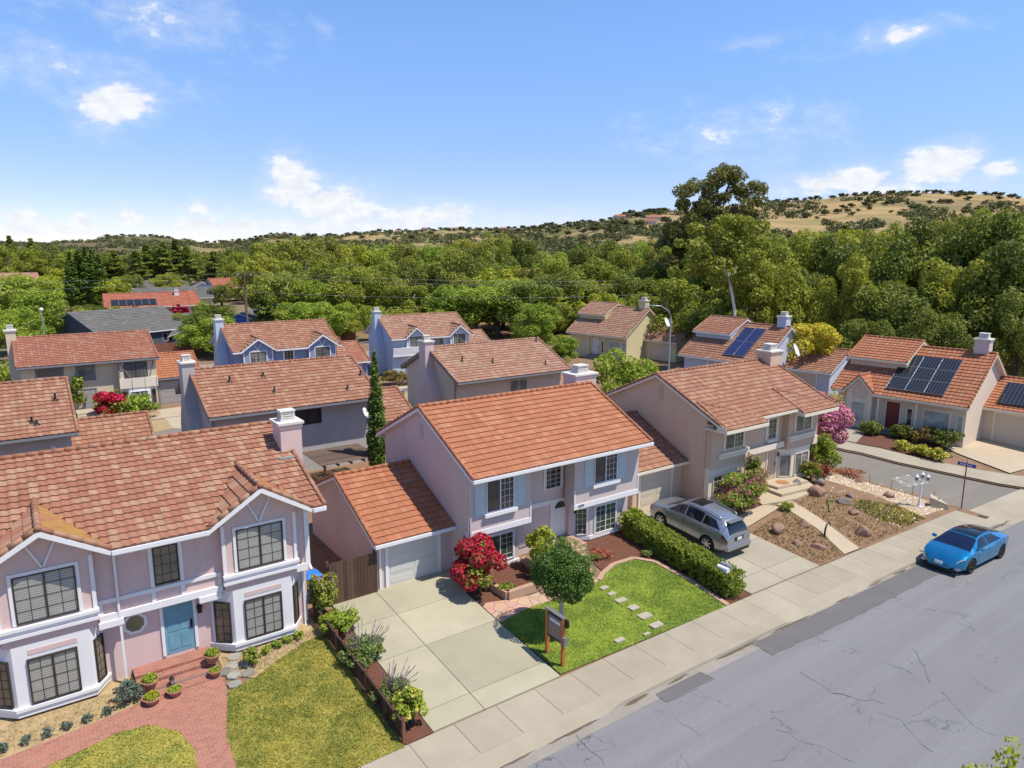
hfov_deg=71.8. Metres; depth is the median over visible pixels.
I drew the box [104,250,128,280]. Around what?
conifer
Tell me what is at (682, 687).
asphalt patch
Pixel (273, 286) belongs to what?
olive tree
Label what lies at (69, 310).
tall hedge
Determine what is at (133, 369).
window
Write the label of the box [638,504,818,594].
driveway
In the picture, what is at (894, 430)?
shrub
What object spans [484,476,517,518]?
window
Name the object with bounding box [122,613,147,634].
octagon window
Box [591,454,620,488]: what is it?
window
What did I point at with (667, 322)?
satellite dish
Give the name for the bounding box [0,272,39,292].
house
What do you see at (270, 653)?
dry stems
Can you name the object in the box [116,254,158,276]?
dark tree
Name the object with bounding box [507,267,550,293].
olive tree
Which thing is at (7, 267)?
leafy tree
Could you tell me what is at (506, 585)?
shrub
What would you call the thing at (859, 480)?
rock
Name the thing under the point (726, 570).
mailbox
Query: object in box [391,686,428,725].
rose bush
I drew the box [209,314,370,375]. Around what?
house
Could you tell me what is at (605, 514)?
window
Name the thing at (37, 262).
leafy tree
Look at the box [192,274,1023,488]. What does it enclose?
ground
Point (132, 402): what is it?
shrub
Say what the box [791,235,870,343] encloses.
dark tree
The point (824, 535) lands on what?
garden hook
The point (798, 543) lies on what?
rock
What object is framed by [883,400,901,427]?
door
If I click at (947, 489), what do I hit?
cross street
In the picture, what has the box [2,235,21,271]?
conifer
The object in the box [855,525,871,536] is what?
rock
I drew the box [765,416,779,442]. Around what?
window
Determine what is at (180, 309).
red maple
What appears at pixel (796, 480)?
rock
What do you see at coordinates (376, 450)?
column tree
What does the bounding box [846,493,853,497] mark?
rock
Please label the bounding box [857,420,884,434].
shrub
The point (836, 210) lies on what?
hill oak
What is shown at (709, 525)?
parked car
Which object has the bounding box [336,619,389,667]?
lavender
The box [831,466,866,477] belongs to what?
shrub
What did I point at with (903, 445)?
shrub
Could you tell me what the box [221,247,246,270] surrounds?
dark tree
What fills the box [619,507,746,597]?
hedge
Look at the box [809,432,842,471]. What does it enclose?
shrub
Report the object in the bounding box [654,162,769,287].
eucalyptus
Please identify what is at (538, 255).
leafy tree
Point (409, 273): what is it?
dark tree
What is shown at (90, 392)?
door
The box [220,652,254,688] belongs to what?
slate paving
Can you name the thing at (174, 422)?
driveway
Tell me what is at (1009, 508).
cross gutter
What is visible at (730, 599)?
flower bed
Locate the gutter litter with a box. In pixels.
[500,521,1007,767]
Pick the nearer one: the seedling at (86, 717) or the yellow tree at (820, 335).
the seedling at (86, 717)
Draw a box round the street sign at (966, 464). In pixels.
[958,459,975,508]
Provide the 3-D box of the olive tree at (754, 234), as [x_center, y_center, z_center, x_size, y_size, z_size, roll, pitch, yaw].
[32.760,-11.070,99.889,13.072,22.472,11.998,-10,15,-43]
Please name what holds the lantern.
on the brick steps at (188, 669)
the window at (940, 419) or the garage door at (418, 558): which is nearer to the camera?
the garage door at (418, 558)
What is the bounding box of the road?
[200,351,368,366]
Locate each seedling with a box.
[0,742,8,751]
[19,734,30,743]
[41,726,53,738]
[60,720,72,728]
[81,711,93,722]
[101,705,112,714]
[260,645,271,653]
[270,639,282,647]
[282,635,293,642]
[294,630,303,638]
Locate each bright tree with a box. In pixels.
[0,272,65,329]
[0,305,56,345]
[0,314,31,348]
[9,287,68,334]
[172,329,206,351]
[181,316,235,352]
[276,300,303,320]
[278,300,344,334]
[279,301,351,335]
[286,279,331,307]
[333,301,365,326]
[355,305,391,329]
[363,243,401,266]
[418,243,446,269]
[421,284,498,327]
[448,277,541,336]
[509,302,561,345]
[536,251,568,274]
[546,334,578,362]
[633,241,661,263]
[736,239,788,305]
[814,231,830,241]
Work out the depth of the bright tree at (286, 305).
106.44 m
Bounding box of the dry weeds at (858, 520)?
[792,491,911,545]
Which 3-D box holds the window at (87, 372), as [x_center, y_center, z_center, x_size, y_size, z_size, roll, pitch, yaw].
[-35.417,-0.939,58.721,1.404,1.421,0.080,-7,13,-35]
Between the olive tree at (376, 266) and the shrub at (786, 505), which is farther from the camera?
the olive tree at (376, 266)
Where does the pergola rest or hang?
on the ground at (320, 553)
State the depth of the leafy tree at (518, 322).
107.29 m
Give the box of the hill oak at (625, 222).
[621,220,632,224]
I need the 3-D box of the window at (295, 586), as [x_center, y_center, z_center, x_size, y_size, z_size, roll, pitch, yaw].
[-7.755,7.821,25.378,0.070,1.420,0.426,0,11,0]
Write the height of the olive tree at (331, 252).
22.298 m
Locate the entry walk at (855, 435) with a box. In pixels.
[837,427,865,442]
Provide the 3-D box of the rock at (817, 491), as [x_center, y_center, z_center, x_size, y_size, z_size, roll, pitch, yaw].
[17.458,6.121,40.462,0.902,0.716,1.010,10,14,41]
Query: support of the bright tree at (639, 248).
on the ground at (506, 332)
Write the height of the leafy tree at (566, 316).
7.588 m
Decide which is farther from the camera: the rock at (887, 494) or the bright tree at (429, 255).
the bright tree at (429, 255)
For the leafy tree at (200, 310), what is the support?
on the ground at (320, 553)
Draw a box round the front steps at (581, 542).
[542,534,596,573]
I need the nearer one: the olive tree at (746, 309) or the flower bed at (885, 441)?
the flower bed at (885, 441)
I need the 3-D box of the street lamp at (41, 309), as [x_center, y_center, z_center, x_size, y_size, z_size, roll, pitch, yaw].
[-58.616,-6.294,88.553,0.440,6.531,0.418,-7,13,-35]
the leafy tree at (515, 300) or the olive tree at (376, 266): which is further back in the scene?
the olive tree at (376, 266)
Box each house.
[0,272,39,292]
[0,376,154,455]
[0,408,326,718]
[3,325,199,413]
[46,305,182,344]
[102,289,190,310]
[129,286,213,304]
[137,280,189,287]
[159,290,201,311]
[168,322,190,348]
[175,354,411,471]
[189,281,218,300]
[205,277,243,299]
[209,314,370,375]
[233,309,260,322]
[312,363,653,588]
[364,307,490,373]
[400,335,571,407]
[566,297,693,362]
[605,343,838,508]
[677,311,850,394]
[830,332,1023,447]
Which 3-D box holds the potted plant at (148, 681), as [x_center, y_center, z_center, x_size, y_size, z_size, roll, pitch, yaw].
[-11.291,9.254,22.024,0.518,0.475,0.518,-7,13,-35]
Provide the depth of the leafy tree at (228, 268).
202.68 m
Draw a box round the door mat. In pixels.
[776,480,788,483]
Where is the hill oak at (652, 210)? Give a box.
[650,208,658,213]
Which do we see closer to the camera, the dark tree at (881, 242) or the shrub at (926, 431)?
the shrub at (926, 431)
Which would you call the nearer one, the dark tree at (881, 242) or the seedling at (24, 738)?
the seedling at (24, 738)
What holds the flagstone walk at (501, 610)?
on the front lawn at (611, 626)
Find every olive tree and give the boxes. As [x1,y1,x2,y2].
[194,253,219,265]
[240,270,312,315]
[244,240,297,279]
[276,237,329,281]
[306,235,345,281]
[353,259,413,309]
[360,264,401,305]
[375,283,437,313]
[390,242,421,278]
[411,261,458,312]
[413,248,467,279]
[443,276,500,328]
[472,232,516,281]
[472,241,496,252]
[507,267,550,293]
[543,259,587,288]
[567,286,604,302]
[587,283,635,301]
[634,239,655,249]
[634,246,662,267]
[666,234,739,308]
[692,267,783,322]
[698,226,781,307]
[737,232,826,323]
[860,228,894,253]
[912,218,1012,309]
[931,220,950,237]
[935,214,966,237]
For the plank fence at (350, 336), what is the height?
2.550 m
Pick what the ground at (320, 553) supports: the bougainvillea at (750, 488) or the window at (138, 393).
the bougainvillea at (750, 488)
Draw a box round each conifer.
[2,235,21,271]
[23,238,39,262]
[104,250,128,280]
[125,251,152,280]
[140,244,157,278]
[149,241,181,279]
[168,238,192,282]
[177,246,204,285]
[201,250,223,279]
[250,291,279,321]
[519,248,525,266]
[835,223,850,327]
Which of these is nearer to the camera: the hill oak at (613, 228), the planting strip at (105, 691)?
the planting strip at (105, 691)
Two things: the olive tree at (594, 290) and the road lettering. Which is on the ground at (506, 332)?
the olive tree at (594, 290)
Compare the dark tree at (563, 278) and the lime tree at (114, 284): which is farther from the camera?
the lime tree at (114, 284)
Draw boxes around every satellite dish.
[362,407,368,422]
[665,318,671,328]
[794,343,803,356]
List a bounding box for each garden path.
[739,505,777,526]
[777,501,858,553]
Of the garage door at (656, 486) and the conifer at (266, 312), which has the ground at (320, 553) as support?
the conifer at (266, 312)
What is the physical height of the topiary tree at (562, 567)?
3.832 m
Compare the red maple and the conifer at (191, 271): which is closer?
the red maple
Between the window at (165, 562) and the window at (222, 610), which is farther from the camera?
the window at (222, 610)
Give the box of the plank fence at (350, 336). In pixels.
[344,328,356,340]
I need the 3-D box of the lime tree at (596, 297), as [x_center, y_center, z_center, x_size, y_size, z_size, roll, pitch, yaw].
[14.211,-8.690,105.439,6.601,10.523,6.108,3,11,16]
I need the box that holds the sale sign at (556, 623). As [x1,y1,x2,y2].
[545,606,568,666]
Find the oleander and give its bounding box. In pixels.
[817,388,854,444]
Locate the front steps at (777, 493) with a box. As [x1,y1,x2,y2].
[757,476,812,505]
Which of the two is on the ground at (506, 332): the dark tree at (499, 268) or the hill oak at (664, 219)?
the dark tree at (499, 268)
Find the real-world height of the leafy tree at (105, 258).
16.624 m
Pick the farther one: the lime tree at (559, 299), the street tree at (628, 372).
the lime tree at (559, 299)
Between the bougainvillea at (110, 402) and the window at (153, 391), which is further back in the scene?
the window at (153, 391)
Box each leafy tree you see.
[0,245,32,272]
[3,248,50,273]
[42,249,95,274]
[99,252,113,269]
[116,274,145,288]
[148,274,183,287]
[172,313,190,322]
[176,301,237,350]
[216,251,248,277]
[219,251,225,262]
[225,251,279,300]
[261,259,316,300]
[267,309,288,320]
[293,261,338,301]
[304,241,325,263]
[314,265,384,318]
[327,313,364,340]
[390,309,419,314]
[414,247,439,261]
[427,309,452,312]
[432,243,456,251]
[445,238,475,256]
[493,237,517,260]
[495,278,570,327]
[508,315,543,332]
[520,247,546,257]
[523,257,579,292]
[545,302,579,336]
[572,256,618,286]
[583,279,607,302]
[591,243,607,263]
[602,248,643,284]
[628,277,713,333]
[749,257,817,335]
[785,228,831,313]
[809,252,877,344]
[831,229,891,277]
[879,220,905,241]
[918,257,1005,337]
[967,205,992,218]
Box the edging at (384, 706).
[312,602,405,744]
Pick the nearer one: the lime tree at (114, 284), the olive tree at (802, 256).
the olive tree at (802, 256)
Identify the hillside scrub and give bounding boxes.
[0,190,1023,258]
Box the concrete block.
[930,494,948,509]
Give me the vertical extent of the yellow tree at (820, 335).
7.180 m
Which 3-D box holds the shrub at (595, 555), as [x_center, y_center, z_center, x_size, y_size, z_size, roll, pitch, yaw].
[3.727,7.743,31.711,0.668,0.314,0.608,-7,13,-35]
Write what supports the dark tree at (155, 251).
on the ground at (320, 553)
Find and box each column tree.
[63,251,84,307]
[73,247,82,279]
[78,246,93,304]
[85,248,95,303]
[90,254,111,307]
[365,350,386,465]
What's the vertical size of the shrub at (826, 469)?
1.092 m
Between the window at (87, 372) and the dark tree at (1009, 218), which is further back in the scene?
the dark tree at (1009, 218)
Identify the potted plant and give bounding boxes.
[140,672,158,690]
[142,690,160,705]
[166,684,182,696]
[204,646,220,663]
[208,666,221,676]
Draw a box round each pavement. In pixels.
[150,385,407,418]
[358,511,985,767]
[600,388,1023,486]
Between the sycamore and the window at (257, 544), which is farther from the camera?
the sycamore
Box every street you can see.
[154,389,407,434]
[360,342,1018,509]
[525,520,1023,767]
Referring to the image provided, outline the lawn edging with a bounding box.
[597,556,729,605]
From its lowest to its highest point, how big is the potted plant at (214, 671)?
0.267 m
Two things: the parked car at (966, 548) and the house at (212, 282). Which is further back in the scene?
the house at (212, 282)
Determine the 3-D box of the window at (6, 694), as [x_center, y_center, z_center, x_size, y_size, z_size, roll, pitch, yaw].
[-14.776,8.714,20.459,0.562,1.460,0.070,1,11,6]
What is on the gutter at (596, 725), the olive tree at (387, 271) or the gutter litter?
the gutter litter
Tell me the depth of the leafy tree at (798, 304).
81.11 m
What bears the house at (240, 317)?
on the ground at (320, 553)
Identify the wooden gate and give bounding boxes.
[325,549,377,606]
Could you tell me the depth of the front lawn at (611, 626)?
27.50 m
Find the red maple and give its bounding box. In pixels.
[170,304,189,312]
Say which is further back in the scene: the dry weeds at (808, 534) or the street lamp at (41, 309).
the street lamp at (41, 309)
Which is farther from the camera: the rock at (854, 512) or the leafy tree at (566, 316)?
the leafy tree at (566, 316)
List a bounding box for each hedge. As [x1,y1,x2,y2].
[57,307,73,312]
[73,308,91,311]
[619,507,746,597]
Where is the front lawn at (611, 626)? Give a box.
[502,559,724,673]
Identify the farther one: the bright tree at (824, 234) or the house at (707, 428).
the bright tree at (824, 234)
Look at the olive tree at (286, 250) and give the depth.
165.66 m
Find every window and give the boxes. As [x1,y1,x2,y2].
[0,662,14,708]
[6,561,83,627]
[27,646,82,704]
[34,367,63,377]
[75,365,95,380]
[93,633,107,681]
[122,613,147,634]
[123,361,147,377]
[131,390,147,396]
[147,542,183,587]
[151,388,156,402]
[162,332,171,340]
[213,601,232,642]
[232,517,286,572]
[244,591,283,639]
[249,350,267,362]
[283,350,294,359]
[292,581,299,622]
[294,408,321,424]
[314,345,330,356]
[409,335,421,346]
[432,338,444,344]
[453,333,465,343]
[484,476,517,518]
[489,528,514,559]
[510,378,526,391]
[543,466,562,490]
[574,507,588,535]
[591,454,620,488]
[593,499,616,534]
[601,340,603,352]
[608,340,620,350]
[622,343,625,354]
[712,474,722,499]
[723,431,744,450]
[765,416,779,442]
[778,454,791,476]
[793,415,812,432]
[793,450,808,475]
[850,399,865,421]
[905,407,913,426]
[921,408,951,431]
[954,415,964,433]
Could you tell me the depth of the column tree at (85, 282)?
149.24 m
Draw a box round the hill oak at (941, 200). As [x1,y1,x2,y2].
[936,199,945,203]
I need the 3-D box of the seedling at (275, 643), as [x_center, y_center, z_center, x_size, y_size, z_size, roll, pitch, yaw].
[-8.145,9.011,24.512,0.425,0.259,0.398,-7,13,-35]
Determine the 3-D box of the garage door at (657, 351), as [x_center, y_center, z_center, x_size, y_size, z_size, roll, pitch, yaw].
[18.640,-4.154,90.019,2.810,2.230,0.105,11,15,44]
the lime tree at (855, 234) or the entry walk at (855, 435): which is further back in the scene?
the lime tree at (855, 234)
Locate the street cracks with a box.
[577,624,992,762]
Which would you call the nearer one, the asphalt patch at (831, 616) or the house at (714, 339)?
the asphalt patch at (831, 616)
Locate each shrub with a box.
[0,359,10,381]
[70,375,87,404]
[112,677,144,703]
[117,392,161,412]
[242,646,260,665]
[380,370,406,384]
[497,581,515,589]
[589,547,613,558]
[591,552,603,560]
[617,506,643,535]
[640,548,652,555]
[778,501,794,509]
[799,460,823,480]
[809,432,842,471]
[820,462,832,478]
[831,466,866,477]
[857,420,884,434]
[888,423,914,438]
[893,439,910,450]
[908,425,938,443]
[908,444,931,455]
[924,447,949,461]
[930,427,964,449]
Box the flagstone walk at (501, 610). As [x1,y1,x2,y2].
[483,577,597,621]
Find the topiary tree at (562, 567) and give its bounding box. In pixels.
[529,536,595,615]
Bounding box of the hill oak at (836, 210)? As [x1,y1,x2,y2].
[833,208,842,213]
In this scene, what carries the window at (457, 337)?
in the house at (393, 341)
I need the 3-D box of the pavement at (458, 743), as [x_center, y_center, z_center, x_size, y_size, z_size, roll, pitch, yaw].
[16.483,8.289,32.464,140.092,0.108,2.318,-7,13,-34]
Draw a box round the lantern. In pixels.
[169,676,174,685]
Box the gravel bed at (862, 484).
[811,473,948,515]
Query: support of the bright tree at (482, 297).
on the ground at (506, 332)
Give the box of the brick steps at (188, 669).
[133,646,220,702]
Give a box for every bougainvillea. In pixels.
[91,389,125,414]
[449,532,507,591]
[713,467,769,510]
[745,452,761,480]
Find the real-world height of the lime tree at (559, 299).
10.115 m
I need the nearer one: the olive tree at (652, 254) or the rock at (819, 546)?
the rock at (819, 546)
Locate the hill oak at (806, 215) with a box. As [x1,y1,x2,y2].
[802,213,810,217]
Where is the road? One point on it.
(367, 352)
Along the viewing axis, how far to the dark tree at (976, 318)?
70.43 m
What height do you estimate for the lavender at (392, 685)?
1.176 m
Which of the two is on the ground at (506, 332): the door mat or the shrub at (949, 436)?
the shrub at (949, 436)
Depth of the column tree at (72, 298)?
148.35 m
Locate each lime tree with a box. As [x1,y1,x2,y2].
[22,276,62,301]
[43,268,64,302]
[92,277,132,305]
[336,241,373,273]
[470,265,523,327]
[553,288,597,321]
[587,290,624,305]
[656,295,697,317]
[836,229,864,243]
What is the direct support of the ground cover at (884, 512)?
on the garden bed at (859, 494)
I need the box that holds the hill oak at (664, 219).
[660,216,671,222]
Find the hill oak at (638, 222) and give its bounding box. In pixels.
[634,219,645,224]
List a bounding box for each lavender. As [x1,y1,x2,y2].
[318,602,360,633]
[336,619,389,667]
[370,657,418,704]
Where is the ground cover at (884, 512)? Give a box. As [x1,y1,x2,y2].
[854,497,923,524]
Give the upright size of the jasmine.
1.872 m
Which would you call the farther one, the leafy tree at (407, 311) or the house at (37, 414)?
the leafy tree at (407, 311)
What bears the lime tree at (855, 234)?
on the ground at (506, 332)
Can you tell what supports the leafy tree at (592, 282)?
on the ground at (506, 332)
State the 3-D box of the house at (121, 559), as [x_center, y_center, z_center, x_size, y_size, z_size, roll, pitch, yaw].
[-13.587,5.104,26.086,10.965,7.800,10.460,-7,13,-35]
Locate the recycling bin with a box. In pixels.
[306,569,322,601]
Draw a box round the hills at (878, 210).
[16,193,1023,260]
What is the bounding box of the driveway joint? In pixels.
[352,591,548,727]
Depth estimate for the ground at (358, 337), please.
163.96 m
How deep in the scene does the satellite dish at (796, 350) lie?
63.12 m
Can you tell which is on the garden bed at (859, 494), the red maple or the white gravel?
the white gravel
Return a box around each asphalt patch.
[656,672,710,701]
[754,563,937,653]
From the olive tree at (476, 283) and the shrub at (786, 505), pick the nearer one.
the shrub at (786, 505)
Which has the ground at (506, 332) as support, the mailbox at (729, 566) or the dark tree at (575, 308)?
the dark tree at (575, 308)
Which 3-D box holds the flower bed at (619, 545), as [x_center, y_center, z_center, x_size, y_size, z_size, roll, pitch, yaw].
[4.922,7.651,32.936,4.100,0.282,3.900,-7,13,-35]
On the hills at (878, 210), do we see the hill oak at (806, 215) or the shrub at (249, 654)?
the hill oak at (806, 215)
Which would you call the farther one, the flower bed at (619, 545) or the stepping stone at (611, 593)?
the flower bed at (619, 545)
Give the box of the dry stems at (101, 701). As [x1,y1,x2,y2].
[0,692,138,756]
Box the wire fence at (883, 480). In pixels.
[811,458,934,495]
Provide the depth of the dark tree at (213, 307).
97.42 m
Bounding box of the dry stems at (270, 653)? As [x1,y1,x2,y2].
[222,629,319,673]
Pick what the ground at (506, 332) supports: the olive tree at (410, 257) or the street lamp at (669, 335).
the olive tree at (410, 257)
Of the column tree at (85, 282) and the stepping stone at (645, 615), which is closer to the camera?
the stepping stone at (645, 615)
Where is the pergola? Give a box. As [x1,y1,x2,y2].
[303,443,373,476]
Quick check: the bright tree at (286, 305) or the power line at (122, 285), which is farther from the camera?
the bright tree at (286, 305)
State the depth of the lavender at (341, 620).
25.25 m
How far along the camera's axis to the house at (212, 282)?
187.00 m
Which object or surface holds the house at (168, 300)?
on the ground at (320, 553)
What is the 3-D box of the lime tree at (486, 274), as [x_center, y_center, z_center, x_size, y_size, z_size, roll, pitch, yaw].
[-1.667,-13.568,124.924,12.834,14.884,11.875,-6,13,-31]
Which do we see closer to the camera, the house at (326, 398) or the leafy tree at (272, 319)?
the house at (326, 398)
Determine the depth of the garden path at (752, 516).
37.37 m
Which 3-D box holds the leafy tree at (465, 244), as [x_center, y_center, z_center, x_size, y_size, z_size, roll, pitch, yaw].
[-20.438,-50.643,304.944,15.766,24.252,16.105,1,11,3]
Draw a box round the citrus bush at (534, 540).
[525,525,556,558]
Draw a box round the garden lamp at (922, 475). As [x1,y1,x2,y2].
[914,472,929,507]
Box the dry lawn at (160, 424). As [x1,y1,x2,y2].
[149,410,172,431]
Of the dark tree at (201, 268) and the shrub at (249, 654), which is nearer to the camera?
the shrub at (249, 654)
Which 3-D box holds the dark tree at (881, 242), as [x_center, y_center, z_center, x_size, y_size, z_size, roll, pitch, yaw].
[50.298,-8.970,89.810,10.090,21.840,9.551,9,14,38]
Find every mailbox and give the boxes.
[717,564,729,580]
[720,561,732,569]
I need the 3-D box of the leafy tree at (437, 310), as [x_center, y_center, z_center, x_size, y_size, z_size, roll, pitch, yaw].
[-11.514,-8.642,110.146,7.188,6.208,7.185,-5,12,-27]
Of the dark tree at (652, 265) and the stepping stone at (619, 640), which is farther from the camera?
the dark tree at (652, 265)
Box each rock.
[771,523,784,534]
[793,478,800,484]
[793,540,802,546]
[797,518,809,526]
[808,485,826,496]
[810,543,826,549]
[814,478,825,485]
[837,497,851,504]
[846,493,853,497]
[849,510,858,515]
[855,477,863,482]
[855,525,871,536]
[883,491,894,497]
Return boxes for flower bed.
[312,608,432,743]
[473,560,541,604]
[582,529,666,569]
[656,558,751,602]
[836,426,952,459]
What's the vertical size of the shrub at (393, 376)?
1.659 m
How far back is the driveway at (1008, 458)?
49.20 m
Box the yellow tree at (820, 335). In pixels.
[787,322,842,361]
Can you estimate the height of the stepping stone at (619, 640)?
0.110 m
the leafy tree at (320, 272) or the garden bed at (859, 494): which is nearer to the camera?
the garden bed at (859, 494)
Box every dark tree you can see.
[32,244,61,276]
[74,304,103,310]
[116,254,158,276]
[146,242,179,279]
[170,247,200,275]
[193,257,220,281]
[204,304,232,332]
[207,284,239,305]
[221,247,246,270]
[330,260,362,293]
[395,266,421,310]
[448,252,486,279]
[453,246,492,279]
[485,264,509,285]
[502,254,554,275]
[504,236,538,264]
[532,270,593,332]
[566,248,577,262]
[567,242,600,280]
[568,306,583,326]
[592,239,638,282]
[598,274,657,305]
[611,267,656,294]
[625,260,683,304]
[634,259,658,280]
[675,288,746,337]
[774,267,831,337]
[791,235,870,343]
[834,318,895,348]
[841,280,933,338]
[859,231,922,291]
[871,225,944,294]
[873,287,969,339]
[896,215,971,294]
[896,306,964,345]
[919,283,1021,373]
[919,319,1006,360]
[925,208,1023,283]
[953,239,1023,365]
[959,206,1023,365]
[993,289,1023,376]
[1013,212,1023,233]
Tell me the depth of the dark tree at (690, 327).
87.53 m
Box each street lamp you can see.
[39,308,44,334]
[647,305,671,369]
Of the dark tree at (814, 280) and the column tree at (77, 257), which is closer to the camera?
the dark tree at (814, 280)
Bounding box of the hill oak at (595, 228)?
[588,225,599,231]
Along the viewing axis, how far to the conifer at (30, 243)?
254.82 m
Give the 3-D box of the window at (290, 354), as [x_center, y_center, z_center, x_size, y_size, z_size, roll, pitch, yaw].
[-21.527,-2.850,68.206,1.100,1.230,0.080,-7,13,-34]
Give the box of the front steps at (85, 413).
[75,409,100,417]
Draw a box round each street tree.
[590,347,658,392]
[961,736,1023,767]
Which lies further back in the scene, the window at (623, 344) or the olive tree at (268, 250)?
the olive tree at (268, 250)
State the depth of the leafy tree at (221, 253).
417.22 m
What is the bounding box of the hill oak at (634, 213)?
[630,211,641,216]
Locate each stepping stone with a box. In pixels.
[600,585,608,590]
[607,591,616,596]
[614,597,627,603]
[614,637,624,643]
[627,604,639,610]
[637,612,652,619]
[649,621,663,628]
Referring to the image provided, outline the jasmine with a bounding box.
[306,572,338,614]
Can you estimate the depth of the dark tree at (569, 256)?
416.74 m
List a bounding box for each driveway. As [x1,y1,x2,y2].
[158,407,180,428]
[332,568,559,732]
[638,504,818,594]
[935,438,1023,472]
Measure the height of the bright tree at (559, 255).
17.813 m
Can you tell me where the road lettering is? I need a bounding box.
[892,475,927,486]
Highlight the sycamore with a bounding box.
[659,213,792,316]
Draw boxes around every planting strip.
[0,675,140,758]
[218,617,321,677]
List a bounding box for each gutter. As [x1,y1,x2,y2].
[503,523,1011,767]
[969,488,1023,524]
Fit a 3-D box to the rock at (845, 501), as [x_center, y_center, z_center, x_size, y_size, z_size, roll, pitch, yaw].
[18.575,6.537,39.439,0.803,0.384,0.567,3,11,14]
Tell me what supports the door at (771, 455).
in the house at (707, 428)
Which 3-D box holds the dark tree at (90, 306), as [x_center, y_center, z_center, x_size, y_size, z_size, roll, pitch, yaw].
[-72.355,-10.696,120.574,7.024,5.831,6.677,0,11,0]
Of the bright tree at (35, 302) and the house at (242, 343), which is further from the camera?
the bright tree at (35, 302)
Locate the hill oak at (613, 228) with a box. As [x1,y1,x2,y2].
[606,226,617,231]
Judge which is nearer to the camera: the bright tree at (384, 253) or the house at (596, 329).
the house at (596, 329)
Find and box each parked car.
[650,497,750,553]
[920,524,1008,574]
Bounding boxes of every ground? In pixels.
[0,294,340,366]
[6,305,979,764]
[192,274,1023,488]
[214,302,368,341]
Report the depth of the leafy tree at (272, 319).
105.17 m
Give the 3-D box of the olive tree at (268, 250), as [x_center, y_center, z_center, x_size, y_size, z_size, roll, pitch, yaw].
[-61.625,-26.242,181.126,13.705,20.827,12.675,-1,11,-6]
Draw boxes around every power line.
[16,272,240,282]
[18,276,238,290]
[246,272,669,280]
[258,292,665,297]
[259,276,667,285]
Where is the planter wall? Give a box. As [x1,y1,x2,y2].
[490,557,543,600]
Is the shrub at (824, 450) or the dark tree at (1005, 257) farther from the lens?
the dark tree at (1005, 257)
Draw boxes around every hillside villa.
[614,214,625,219]
[644,219,656,224]
[645,215,662,219]
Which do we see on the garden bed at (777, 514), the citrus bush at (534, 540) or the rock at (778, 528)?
the rock at (778, 528)
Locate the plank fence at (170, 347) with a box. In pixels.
[155,341,201,355]
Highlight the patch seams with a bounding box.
[657,574,937,701]
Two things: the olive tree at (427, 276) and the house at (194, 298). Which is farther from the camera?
the house at (194, 298)
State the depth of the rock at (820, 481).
41.78 m
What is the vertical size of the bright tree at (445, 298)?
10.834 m
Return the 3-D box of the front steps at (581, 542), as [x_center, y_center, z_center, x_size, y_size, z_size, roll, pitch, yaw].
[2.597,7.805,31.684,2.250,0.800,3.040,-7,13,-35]
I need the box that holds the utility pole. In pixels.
[237,272,251,322]
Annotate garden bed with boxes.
[748,509,845,565]
[794,471,960,548]
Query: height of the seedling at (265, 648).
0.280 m
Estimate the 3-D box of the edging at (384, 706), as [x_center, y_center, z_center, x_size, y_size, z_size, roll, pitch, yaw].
[-5.236,9.335,23.344,0.110,1.706,7.330,-7,13,-35]
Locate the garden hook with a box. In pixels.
[823,522,830,536]
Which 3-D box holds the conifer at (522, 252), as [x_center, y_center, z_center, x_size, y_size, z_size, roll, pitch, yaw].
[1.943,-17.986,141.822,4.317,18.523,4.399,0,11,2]
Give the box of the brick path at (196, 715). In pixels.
[0,676,236,767]
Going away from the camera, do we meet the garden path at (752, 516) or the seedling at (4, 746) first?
the seedling at (4, 746)
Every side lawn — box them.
[46,725,197,767]
[227,634,403,767]
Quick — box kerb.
[453,516,1004,767]
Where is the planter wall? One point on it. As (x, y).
(527, 589)
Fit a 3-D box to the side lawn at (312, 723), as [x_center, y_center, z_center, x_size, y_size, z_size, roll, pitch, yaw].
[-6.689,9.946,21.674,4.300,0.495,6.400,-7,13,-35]
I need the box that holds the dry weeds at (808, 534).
[753,510,844,562]
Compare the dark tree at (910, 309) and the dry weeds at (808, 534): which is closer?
the dry weeds at (808, 534)
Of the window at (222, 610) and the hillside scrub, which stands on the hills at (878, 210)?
the hillside scrub
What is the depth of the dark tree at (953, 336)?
67.28 m
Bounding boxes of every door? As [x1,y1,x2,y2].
[81,387,97,408]
[158,379,180,404]
[159,599,198,655]
[384,534,440,587]
[550,497,565,537]
[592,337,598,353]
[637,468,672,507]
[649,342,667,360]
[765,448,777,479]
[790,370,817,388]
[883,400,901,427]
[990,411,1023,445]
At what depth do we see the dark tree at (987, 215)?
79.48 m
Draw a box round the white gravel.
[812,464,942,525]

